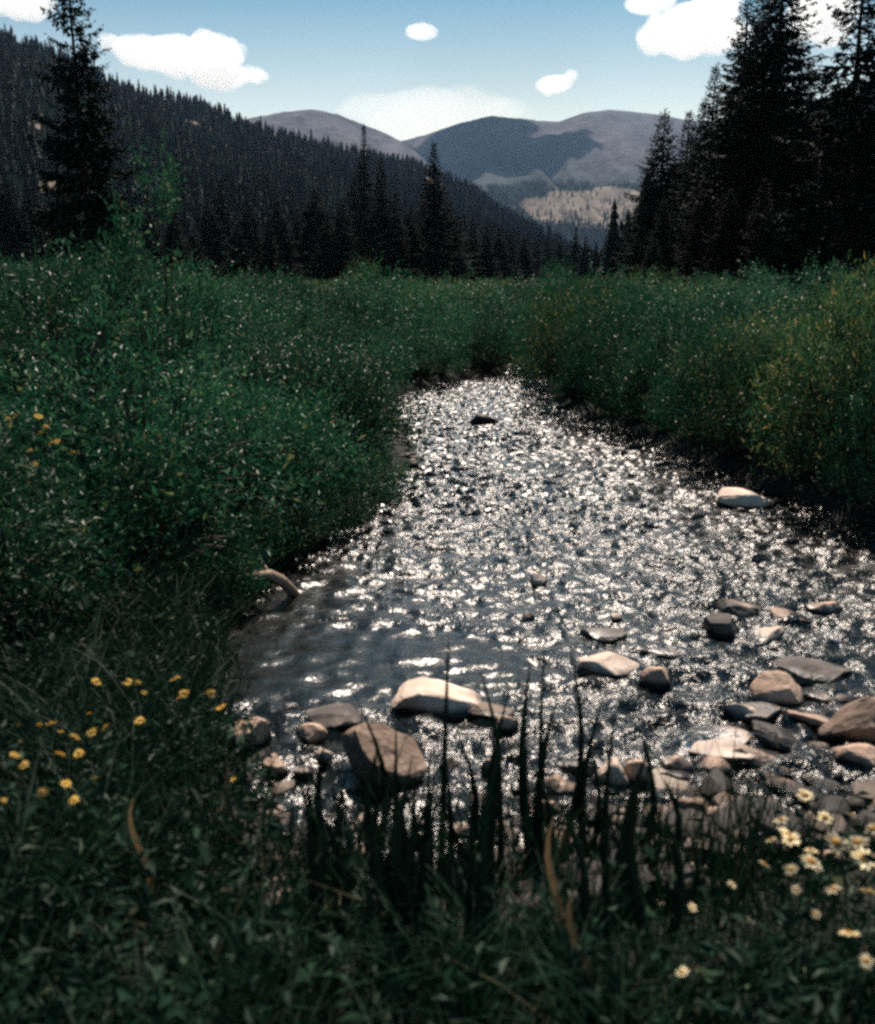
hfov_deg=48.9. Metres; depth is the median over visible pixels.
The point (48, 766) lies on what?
yellow flower
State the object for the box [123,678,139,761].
yellow flower
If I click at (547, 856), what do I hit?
dead blade
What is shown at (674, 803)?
sedge blade
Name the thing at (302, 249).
spruce tree
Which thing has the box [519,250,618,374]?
willow shrub
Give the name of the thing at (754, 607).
rock
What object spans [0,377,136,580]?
willow shrub
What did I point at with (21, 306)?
willow shrub
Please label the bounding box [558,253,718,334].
willow shrub
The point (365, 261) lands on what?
willow shrub
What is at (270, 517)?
willow shrub
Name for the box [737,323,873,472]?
willow shrub
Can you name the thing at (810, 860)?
cream flower
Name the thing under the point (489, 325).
willow shrub
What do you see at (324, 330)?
willow shrub
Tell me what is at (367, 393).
willow shrub
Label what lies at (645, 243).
spruce tree
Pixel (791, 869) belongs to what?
cream flower
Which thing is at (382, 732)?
rock
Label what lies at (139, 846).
dead blade
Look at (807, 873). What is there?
cream flower
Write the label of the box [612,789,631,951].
sedge blade
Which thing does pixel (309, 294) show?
willow shrub
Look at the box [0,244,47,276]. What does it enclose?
willow shrub
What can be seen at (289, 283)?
willow shrub
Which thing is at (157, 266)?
willow shrub
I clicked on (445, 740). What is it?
sedge blade
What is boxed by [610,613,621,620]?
rock
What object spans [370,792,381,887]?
sedge blade
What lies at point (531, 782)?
rock
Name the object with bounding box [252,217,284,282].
spruce tree
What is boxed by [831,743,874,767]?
rock
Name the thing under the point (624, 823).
sedge blade
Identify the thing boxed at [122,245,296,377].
willow shrub
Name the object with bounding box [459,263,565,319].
willow shrub
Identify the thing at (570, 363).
willow shrub
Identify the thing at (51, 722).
yellow flower
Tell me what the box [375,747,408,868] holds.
sedge blade
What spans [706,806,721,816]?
cobble
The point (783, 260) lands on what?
spruce tree
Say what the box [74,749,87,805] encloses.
yellow flower
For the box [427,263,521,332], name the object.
willow shrub
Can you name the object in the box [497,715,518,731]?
rock
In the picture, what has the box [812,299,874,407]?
willow shrub
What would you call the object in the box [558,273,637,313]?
willow shrub
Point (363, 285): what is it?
willow shrub
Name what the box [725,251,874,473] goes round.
willow shrub
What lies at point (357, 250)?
spruce tree
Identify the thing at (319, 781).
sedge blade
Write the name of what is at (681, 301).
willow shrub
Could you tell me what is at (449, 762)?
rock
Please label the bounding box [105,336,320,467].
willow shrub
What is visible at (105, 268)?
willow shrub
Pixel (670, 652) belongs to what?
rock
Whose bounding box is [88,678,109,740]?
yellow flower
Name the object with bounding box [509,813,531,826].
cobble
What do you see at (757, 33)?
spruce tree
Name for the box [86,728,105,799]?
yellow flower
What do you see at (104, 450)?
willow shrub
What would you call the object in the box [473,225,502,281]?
spruce tree
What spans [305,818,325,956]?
sedge blade
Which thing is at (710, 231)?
spruce tree
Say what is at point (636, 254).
spruce tree
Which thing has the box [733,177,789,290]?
spruce tree
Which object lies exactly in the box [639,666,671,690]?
rock
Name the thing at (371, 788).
sedge blade
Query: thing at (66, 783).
yellow flower
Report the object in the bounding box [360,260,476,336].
willow shrub
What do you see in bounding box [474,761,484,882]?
sedge blade
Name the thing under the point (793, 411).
willow shrub
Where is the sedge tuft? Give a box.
[0,706,874,1023]
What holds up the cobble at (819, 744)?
on the stream
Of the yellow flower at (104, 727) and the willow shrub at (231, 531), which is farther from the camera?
the willow shrub at (231, 531)
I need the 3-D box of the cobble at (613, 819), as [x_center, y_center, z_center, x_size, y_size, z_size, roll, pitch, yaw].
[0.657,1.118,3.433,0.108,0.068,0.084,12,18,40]
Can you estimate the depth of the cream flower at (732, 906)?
2.37 m
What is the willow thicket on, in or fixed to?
on the ground at (804, 487)
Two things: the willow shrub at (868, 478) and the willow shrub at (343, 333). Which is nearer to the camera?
the willow shrub at (868, 478)
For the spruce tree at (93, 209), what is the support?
on the ground at (804, 487)
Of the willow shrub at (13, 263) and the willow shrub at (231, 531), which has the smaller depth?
the willow shrub at (231, 531)
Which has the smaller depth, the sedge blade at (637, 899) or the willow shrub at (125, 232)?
the sedge blade at (637, 899)
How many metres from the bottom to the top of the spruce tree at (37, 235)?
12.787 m
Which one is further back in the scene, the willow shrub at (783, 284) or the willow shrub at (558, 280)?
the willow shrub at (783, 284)
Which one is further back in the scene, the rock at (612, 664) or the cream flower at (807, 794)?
the rock at (612, 664)
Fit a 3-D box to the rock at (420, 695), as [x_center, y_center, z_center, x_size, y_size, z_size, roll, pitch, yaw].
[0.043,0.875,4.430,0.512,0.205,0.300,0,14,0]
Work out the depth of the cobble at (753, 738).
4.06 m
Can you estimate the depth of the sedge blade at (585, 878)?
2.35 m
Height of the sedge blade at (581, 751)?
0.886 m
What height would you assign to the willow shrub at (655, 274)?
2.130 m
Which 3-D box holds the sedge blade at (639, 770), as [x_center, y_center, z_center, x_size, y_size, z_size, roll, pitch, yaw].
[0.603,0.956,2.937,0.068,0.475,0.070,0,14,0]
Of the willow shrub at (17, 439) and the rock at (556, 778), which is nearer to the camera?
the rock at (556, 778)
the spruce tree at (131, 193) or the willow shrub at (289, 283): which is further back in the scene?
the spruce tree at (131, 193)
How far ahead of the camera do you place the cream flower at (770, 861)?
2.67 m
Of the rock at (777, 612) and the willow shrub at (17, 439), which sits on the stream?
the rock at (777, 612)
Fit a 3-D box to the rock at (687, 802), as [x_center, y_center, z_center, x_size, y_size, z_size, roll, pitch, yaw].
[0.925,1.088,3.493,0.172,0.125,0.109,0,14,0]
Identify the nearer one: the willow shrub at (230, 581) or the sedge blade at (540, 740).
the sedge blade at (540, 740)
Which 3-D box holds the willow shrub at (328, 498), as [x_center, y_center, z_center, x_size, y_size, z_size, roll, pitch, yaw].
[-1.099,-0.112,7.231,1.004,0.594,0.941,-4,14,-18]
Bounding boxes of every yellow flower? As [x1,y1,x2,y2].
[0,798,26,901]
[10,752,42,849]
[13,413,25,472]
[16,723,28,804]
[19,760,42,833]
[27,449,54,636]
[31,462,54,651]
[34,414,47,548]
[34,787,56,866]
[36,431,56,588]
[37,723,52,818]
[42,721,63,775]
[43,424,58,571]
[48,441,62,583]
[52,752,78,845]
[54,440,76,634]
[55,731,77,802]
[60,780,91,885]
[68,451,97,642]
[68,734,94,832]
[69,795,85,906]
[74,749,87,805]
[80,712,102,755]
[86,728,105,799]
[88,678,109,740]
[88,777,108,858]
[101,722,122,811]
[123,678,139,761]
[132,680,148,722]
[134,716,148,783]
[141,691,159,768]
[167,676,189,757]
[171,696,195,770]
[179,690,193,753]
[206,689,220,757]
[213,704,232,782]
[230,778,241,866]
[243,797,265,864]
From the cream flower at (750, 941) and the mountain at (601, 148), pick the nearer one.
the cream flower at (750, 941)
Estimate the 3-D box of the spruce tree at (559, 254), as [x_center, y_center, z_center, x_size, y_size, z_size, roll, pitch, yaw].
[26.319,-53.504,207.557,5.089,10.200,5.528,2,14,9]
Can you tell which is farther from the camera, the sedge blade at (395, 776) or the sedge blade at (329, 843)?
the sedge blade at (395, 776)
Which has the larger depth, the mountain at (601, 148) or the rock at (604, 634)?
the mountain at (601, 148)
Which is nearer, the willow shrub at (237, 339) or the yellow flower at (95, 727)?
the yellow flower at (95, 727)
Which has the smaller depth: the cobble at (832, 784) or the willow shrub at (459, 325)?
the cobble at (832, 784)
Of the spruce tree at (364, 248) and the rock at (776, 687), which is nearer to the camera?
the rock at (776, 687)
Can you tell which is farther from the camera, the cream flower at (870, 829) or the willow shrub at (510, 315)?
the willow shrub at (510, 315)
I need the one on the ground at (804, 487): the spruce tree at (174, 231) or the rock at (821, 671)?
the spruce tree at (174, 231)
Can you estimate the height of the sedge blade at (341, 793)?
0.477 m
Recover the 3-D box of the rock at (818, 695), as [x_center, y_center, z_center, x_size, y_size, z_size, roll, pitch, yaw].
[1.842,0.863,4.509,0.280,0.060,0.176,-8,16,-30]
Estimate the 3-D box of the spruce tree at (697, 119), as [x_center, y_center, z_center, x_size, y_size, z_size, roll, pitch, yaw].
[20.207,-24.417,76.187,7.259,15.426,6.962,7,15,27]
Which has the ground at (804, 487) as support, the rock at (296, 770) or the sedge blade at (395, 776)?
the sedge blade at (395, 776)
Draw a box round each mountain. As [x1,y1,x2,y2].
[246,109,443,173]
[402,110,728,251]
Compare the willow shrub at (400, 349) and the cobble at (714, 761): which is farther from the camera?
the willow shrub at (400, 349)
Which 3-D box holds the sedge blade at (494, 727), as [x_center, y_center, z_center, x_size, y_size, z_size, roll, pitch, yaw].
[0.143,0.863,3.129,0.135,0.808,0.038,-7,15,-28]
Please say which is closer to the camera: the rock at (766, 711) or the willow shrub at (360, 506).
the rock at (766, 711)
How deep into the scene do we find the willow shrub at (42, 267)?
24.12 m
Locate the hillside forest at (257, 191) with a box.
[0,23,603,279]
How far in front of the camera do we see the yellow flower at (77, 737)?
2.77 m
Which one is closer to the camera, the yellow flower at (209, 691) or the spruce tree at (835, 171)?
the yellow flower at (209, 691)
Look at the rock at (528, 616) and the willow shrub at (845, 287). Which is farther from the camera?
the willow shrub at (845, 287)
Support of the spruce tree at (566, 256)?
on the ground at (804, 487)
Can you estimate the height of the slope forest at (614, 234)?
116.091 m
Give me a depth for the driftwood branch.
5.73 m
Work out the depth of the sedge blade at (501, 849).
2.90 m
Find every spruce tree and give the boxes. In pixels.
[0,177,42,270]
[5,177,13,227]
[12,0,167,288]
[15,187,50,266]
[23,182,101,268]
[104,187,156,276]
[128,184,134,215]
[133,192,146,241]
[136,198,166,275]
[144,205,158,244]
[154,209,212,280]
[180,203,192,252]
[186,227,213,276]
[189,197,230,279]
[198,177,246,281]
[215,199,266,277]
[217,223,258,281]
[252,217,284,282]
[253,199,310,280]
[273,209,321,279]
[282,187,353,278]
[309,213,345,282]
[318,197,362,279]
[330,178,369,272]
[341,124,386,278]
[348,232,367,278]
[354,197,393,264]
[367,156,409,278]
[375,192,412,281]
[391,207,430,280]
[404,199,442,266]
[406,142,459,284]
[409,197,488,282]
[455,217,472,282]
[461,223,489,280]
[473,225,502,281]
[485,228,518,280]
[504,233,525,280]
[512,237,538,281]
[530,238,542,279]
[539,236,555,279]
[552,240,564,276]
[559,249,573,279]
[568,227,581,278]
[574,237,592,278]
[586,241,602,280]
[599,227,609,272]
[606,108,689,280]
[609,181,652,280]
[624,233,645,280]
[628,209,664,276]
[634,198,683,288]
[636,238,668,286]
[653,109,700,223]
[663,0,786,269]
[663,0,840,286]
[664,167,710,281]
[665,187,722,286]
[666,148,700,243]
[671,92,733,267]
[671,129,725,255]
[674,1,816,257]
[674,64,723,232]
[677,99,709,203]
[685,213,720,280]
[688,187,764,284]
[711,147,751,235]
[731,148,799,289]
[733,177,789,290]
[746,0,874,297]
[749,217,800,278]
[773,128,830,239]
[776,195,834,274]
[794,65,819,171]
[802,125,838,201]
[815,137,857,232]
[821,100,857,173]
[822,191,872,272]
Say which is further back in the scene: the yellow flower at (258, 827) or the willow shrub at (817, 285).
the willow shrub at (817, 285)
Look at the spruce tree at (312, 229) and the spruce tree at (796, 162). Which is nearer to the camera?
the spruce tree at (796, 162)
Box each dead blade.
[128,798,153,895]
[544,815,562,931]
[566,890,591,1002]
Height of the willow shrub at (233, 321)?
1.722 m
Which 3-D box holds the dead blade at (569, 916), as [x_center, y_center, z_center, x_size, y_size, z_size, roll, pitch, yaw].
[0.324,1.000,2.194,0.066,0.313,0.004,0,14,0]
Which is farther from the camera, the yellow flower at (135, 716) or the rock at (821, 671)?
the rock at (821, 671)
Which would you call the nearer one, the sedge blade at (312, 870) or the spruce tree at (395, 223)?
the sedge blade at (312, 870)
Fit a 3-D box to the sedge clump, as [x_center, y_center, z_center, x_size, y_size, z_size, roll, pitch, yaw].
[0.163,0.992,2.874,1.972,0.668,0.826,0,14,0]
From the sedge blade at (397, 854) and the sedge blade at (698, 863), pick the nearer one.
the sedge blade at (397, 854)
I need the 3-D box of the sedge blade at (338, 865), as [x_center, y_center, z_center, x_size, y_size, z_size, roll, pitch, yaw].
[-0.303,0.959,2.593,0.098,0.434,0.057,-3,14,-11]
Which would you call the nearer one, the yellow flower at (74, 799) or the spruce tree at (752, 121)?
the yellow flower at (74, 799)
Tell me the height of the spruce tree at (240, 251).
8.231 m
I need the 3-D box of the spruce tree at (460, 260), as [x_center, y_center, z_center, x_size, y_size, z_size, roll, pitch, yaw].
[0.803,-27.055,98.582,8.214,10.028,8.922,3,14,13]
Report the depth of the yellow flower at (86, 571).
4.37 m
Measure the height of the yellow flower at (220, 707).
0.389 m
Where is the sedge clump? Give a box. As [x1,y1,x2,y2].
[150,710,824,926]
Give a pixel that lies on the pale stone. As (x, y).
(459, 827)
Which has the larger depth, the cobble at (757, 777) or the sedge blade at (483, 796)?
the cobble at (757, 777)
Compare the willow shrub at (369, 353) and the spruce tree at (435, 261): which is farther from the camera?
the spruce tree at (435, 261)
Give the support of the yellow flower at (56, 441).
on the ground at (804, 487)
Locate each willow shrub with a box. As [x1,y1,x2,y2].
[0,212,207,443]
[0,227,221,425]
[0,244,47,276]
[0,253,185,381]
[0,258,14,293]
[0,258,42,294]
[0,259,344,523]
[0,263,78,347]
[0,279,88,399]
[0,337,90,437]
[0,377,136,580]
[0,378,245,592]
[0,401,124,658]
[0,441,161,633]
[0,451,132,623]
[2,277,66,345]
[2,417,47,512]
[4,250,89,291]
[7,395,271,599]
[28,251,107,297]
[39,228,184,348]
[44,260,127,346]
[84,128,234,435]
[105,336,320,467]
[120,535,249,620]
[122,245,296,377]
[123,395,375,532]
[126,542,265,616]
[135,272,326,398]
[137,272,184,293]
[139,370,380,510]
[146,491,298,574]
[151,271,236,308]
[156,282,278,361]
[156,527,274,612]
[162,267,258,333]
[166,474,308,561]
[185,374,379,465]
[190,267,336,369]
[199,483,335,562]
[213,316,437,448]
[217,479,352,556]
[223,258,380,345]
[223,263,339,336]
[226,266,271,314]
[228,320,436,464]
[258,460,363,541]
[259,326,417,391]
[263,266,323,304]
[263,362,409,442]
[263,461,381,533]
[265,339,401,395]
[284,309,386,372]
[286,344,405,444]
[293,318,389,363]
[293,450,409,520]
[296,308,356,366]
[300,288,397,331]
[306,416,422,502]
[310,302,377,383]
[316,248,441,350]
[316,261,410,322]
[330,261,409,314]
[334,303,432,378]
[339,254,398,305]
[341,322,420,385]
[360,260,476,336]
[371,317,458,378]
[381,320,474,379]
[407,305,473,372]
[409,301,479,325]
[417,317,499,358]
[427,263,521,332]
[427,302,493,346]
[457,303,520,371]
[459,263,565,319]
[462,300,518,366]
[466,319,529,368]
[475,315,514,345]
[487,271,543,324]
[496,247,575,357]
[504,287,556,354]
[505,275,643,401]
[510,254,580,331]
[511,276,605,394]
[512,261,624,376]
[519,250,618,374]
[540,261,587,294]
[543,270,672,413]
[550,310,667,377]
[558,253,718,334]
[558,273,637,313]
[580,309,672,419]
[582,260,684,335]
[589,270,803,410]
[591,286,679,342]
[597,296,714,430]
[599,259,766,380]
[616,261,683,303]
[638,297,859,425]
[639,289,813,457]
[642,312,753,442]
[656,269,794,337]
[659,272,726,307]
[674,253,804,334]
[674,263,752,305]
[675,314,840,463]
[723,270,817,317]
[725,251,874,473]
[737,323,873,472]
[738,257,802,310]
[746,330,874,505]
[753,247,874,352]
[758,276,832,322]
[779,256,868,313]
[784,266,874,378]
[808,258,873,302]
[809,364,874,507]
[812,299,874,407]
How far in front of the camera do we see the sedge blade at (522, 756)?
3.03 m
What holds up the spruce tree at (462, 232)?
on the ground at (804, 487)
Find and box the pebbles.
[218,422,874,938]
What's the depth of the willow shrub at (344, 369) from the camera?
9.05 m
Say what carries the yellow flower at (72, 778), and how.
on the ground at (804, 487)
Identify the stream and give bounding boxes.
[208,364,874,894]
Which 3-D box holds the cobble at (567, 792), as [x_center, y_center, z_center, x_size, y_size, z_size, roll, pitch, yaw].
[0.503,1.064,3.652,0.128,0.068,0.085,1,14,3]
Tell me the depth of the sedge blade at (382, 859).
2.52 m
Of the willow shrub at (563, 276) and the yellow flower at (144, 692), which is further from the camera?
the willow shrub at (563, 276)
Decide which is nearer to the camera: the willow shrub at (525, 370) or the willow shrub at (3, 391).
the willow shrub at (3, 391)
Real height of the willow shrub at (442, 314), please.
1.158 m
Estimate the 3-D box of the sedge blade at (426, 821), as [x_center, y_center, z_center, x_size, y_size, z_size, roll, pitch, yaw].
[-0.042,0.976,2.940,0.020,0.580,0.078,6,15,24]
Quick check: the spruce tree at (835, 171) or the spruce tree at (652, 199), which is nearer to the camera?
the spruce tree at (835, 171)
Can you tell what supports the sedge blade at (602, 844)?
on the ground at (804, 487)
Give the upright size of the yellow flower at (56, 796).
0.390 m
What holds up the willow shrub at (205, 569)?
on the ground at (804, 487)
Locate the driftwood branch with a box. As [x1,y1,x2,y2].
[238,558,299,596]
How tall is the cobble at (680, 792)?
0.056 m
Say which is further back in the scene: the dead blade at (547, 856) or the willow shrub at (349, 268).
the willow shrub at (349, 268)
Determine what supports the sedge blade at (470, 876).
on the ground at (804, 487)
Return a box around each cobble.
[496,828,519,846]
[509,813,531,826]
[545,828,575,854]
[554,783,574,795]
[586,805,620,825]
[612,815,622,829]
[671,789,682,794]
[683,785,699,796]
[695,755,729,774]
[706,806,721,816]
[732,781,739,796]
[749,734,756,740]
[752,775,761,781]
[759,770,777,781]
[764,778,801,794]
[774,765,792,778]
[787,800,796,806]
[799,775,810,785]
[802,810,818,822]
[808,741,828,747]
[810,776,839,790]
[823,850,849,857]
[833,772,843,779]
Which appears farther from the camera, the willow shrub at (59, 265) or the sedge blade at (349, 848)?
the willow shrub at (59, 265)
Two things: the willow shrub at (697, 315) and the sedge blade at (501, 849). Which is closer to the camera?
the sedge blade at (501, 849)
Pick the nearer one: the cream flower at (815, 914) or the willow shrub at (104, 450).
the cream flower at (815, 914)
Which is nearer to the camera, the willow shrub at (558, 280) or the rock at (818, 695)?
the rock at (818, 695)
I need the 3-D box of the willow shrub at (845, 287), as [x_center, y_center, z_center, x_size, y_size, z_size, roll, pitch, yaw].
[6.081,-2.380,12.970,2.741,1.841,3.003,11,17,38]
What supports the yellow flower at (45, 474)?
on the ground at (804, 487)
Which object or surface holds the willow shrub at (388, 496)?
on the ground at (804, 487)
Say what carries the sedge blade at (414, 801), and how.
on the ground at (804, 487)
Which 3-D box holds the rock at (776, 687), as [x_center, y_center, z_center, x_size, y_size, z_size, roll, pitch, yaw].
[1.575,0.858,4.456,0.249,0.236,0.170,0,14,0]
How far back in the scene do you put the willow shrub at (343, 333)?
15.23 m
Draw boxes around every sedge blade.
[298,761,316,960]
[302,763,317,858]
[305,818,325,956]
[306,792,342,926]
[314,731,326,854]
[316,819,340,954]
[321,776,354,968]
[334,773,345,895]
[350,809,389,949]
[354,695,388,852]
[354,828,396,981]
[360,749,377,962]
[361,757,385,986]
[363,741,378,892]
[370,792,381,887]
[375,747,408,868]
[377,785,415,954]
[385,789,411,883]
[388,756,425,981]
[392,714,397,831]
[392,756,412,920]
[399,782,435,974]
[409,761,415,841]
[421,823,433,943]
[423,741,430,853]
[433,794,465,919]
[438,631,448,851]
[444,744,455,902]
[456,731,479,882]
[462,770,473,953]
[474,760,509,927]
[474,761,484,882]
[477,660,498,815]
[477,750,506,978]
[485,683,511,858]
[488,783,506,946]
[498,726,504,882]
[518,655,533,877]
[524,751,555,876]
[533,692,558,876]
[534,643,543,877]
[551,788,590,971]
[558,640,583,865]
[577,690,605,854]
[583,731,601,857]
[595,772,604,926]
[598,702,615,851]
[602,767,609,966]
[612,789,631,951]
[616,760,645,921]
[626,751,647,804]
[626,763,657,972]
[636,724,656,846]
[647,833,668,906]
[650,804,685,975]
[661,777,681,888]
[672,770,679,912]
[679,821,700,926]
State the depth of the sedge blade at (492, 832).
2.48 m
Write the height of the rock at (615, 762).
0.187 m
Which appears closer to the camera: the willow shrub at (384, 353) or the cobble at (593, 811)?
the cobble at (593, 811)
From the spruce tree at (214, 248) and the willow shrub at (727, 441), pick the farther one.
the spruce tree at (214, 248)
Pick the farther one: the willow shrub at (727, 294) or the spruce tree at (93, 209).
the spruce tree at (93, 209)
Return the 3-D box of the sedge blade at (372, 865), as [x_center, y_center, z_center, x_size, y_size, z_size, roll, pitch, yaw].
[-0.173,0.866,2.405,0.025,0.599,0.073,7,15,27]
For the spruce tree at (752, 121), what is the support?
on the ground at (804, 487)
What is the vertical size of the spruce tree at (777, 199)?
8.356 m
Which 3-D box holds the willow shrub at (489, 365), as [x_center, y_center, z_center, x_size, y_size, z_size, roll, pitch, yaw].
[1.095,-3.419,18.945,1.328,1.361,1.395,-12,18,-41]
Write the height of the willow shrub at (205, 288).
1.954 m
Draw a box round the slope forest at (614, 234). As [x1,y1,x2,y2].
[594,81,874,279]
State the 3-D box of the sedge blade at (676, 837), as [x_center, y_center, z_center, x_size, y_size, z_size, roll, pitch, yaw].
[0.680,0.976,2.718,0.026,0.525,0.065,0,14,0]
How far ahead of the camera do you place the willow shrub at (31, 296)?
8.89 m
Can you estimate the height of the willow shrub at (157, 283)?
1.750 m
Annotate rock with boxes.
[233,716,271,748]
[263,753,289,775]
[281,703,298,709]
[292,765,314,776]
[295,723,327,742]
[305,703,362,727]
[315,748,333,766]
[341,721,427,788]
[391,677,499,720]
[437,757,459,768]
[468,702,515,718]
[470,413,496,424]
[481,758,489,775]
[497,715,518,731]
[510,780,534,792]
[522,612,534,621]
[530,572,546,586]
[532,800,565,815]
[544,773,571,792]
[554,760,592,773]
[577,652,638,677]
[579,627,626,642]
[592,757,629,787]
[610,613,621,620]
[623,759,648,785]
[639,642,693,657]
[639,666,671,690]
[660,754,694,772]
[660,770,691,780]
[669,797,709,811]
[676,747,690,755]
[687,738,754,761]
[688,725,750,743]
[703,613,739,637]
[711,792,739,806]
[715,487,773,507]
[716,598,758,617]
[718,703,756,718]
[729,599,759,611]
[736,745,781,767]
[738,702,782,720]
[740,626,784,646]
[750,670,803,706]
[751,720,803,750]
[770,607,811,622]
[773,656,851,683]
[778,735,795,748]
[787,710,828,729]
[802,690,854,702]
[804,601,842,614]
[818,696,874,746]
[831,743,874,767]
[840,785,852,795]
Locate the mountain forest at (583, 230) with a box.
[476,177,640,252]
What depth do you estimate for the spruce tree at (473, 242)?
123.32 m
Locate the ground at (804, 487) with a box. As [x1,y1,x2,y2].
[0,341,874,1023]
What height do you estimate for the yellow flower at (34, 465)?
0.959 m
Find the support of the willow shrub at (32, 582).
on the ground at (804, 487)
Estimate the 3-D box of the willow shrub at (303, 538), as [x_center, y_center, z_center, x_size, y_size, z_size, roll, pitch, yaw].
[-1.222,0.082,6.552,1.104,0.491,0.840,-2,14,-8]
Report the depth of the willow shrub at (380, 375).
9.15 m
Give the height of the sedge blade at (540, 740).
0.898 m
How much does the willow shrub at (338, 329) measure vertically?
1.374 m
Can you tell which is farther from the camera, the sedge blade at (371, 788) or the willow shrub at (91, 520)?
the willow shrub at (91, 520)
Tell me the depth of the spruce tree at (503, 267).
131.80 m
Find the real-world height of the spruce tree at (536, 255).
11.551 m
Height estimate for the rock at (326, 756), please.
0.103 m
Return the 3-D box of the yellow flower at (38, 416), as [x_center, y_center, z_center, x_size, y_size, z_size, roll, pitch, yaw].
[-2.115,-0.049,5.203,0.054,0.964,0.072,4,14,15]
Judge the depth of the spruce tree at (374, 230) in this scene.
116.85 m
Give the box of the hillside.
[0,34,530,279]
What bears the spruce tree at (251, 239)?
on the ground at (804, 487)
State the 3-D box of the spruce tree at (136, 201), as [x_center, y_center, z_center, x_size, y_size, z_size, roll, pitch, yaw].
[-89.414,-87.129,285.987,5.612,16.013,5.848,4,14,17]
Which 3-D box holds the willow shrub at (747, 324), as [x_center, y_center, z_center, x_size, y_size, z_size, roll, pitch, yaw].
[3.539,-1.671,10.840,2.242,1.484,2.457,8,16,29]
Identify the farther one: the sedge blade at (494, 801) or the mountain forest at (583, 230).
the mountain forest at (583, 230)
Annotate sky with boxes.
[0,0,874,140]
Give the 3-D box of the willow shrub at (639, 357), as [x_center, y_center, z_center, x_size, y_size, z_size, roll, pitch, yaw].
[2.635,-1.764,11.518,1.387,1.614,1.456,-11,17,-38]
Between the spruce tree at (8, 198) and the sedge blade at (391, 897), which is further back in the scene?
the spruce tree at (8, 198)
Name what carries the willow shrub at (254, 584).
on the ground at (804, 487)
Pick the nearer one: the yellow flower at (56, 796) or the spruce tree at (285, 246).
the yellow flower at (56, 796)
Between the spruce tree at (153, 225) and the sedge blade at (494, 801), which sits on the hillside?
the spruce tree at (153, 225)
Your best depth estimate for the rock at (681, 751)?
3.94 m
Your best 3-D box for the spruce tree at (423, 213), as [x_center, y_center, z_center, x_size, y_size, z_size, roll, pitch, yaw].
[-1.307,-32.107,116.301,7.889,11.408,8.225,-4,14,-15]
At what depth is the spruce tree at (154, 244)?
118.38 m
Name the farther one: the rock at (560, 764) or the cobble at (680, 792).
the rock at (560, 764)
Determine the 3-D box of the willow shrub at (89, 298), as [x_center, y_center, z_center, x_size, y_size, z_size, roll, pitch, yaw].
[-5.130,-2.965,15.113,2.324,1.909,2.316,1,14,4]
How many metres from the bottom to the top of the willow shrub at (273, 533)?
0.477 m
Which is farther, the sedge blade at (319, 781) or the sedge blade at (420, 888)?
the sedge blade at (319, 781)
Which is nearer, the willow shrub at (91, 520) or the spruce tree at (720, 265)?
the willow shrub at (91, 520)
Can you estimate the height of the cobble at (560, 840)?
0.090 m
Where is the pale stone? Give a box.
[454,822,467,832]
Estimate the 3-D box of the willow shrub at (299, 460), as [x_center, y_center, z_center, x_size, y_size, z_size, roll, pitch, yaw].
[-1.506,-0.334,6.981,2.155,1.010,1.640,-28,31,-63]
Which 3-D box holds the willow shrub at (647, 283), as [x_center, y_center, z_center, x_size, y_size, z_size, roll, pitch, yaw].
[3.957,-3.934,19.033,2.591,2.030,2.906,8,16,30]
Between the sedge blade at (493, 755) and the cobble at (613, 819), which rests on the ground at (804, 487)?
the sedge blade at (493, 755)
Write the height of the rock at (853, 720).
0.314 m
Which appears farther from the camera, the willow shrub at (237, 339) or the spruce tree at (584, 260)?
the spruce tree at (584, 260)
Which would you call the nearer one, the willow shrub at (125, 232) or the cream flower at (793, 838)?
the cream flower at (793, 838)
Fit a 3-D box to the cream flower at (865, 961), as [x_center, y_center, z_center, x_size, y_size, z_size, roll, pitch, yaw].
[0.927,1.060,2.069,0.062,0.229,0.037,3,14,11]
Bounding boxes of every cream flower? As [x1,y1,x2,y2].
[675,966,691,1023]
[681,902,696,973]
[712,881,735,942]
[738,916,755,993]
[748,860,769,920]
[753,837,776,892]
[769,816,789,876]
[769,864,797,935]
[770,827,798,903]
[782,832,799,911]
[786,885,807,961]
[795,788,814,838]
[795,909,821,973]
[798,853,822,931]
[804,848,818,923]
[811,811,832,857]
[815,884,841,953]
[824,829,848,916]
[836,930,860,1022]
[839,812,858,867]
[841,846,874,918]
[847,836,870,910]
[849,823,874,894]
[856,953,874,1018]
[858,888,874,953]
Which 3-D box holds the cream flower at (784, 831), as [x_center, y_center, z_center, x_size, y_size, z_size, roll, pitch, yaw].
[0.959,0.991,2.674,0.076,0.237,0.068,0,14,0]
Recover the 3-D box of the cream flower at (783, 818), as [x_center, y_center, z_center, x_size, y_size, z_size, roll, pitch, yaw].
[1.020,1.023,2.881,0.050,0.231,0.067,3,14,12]
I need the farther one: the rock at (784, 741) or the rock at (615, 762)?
the rock at (784, 741)
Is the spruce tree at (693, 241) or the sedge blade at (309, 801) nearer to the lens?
the sedge blade at (309, 801)
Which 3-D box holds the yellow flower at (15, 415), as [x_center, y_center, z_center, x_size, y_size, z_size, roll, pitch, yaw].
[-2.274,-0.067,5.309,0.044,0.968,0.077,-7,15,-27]
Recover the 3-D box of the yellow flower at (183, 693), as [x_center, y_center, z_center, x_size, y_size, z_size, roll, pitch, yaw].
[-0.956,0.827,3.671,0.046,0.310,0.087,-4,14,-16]
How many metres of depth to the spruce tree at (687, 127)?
73.19 m
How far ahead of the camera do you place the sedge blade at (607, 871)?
2.39 m
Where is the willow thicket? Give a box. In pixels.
[16,255,790,320]

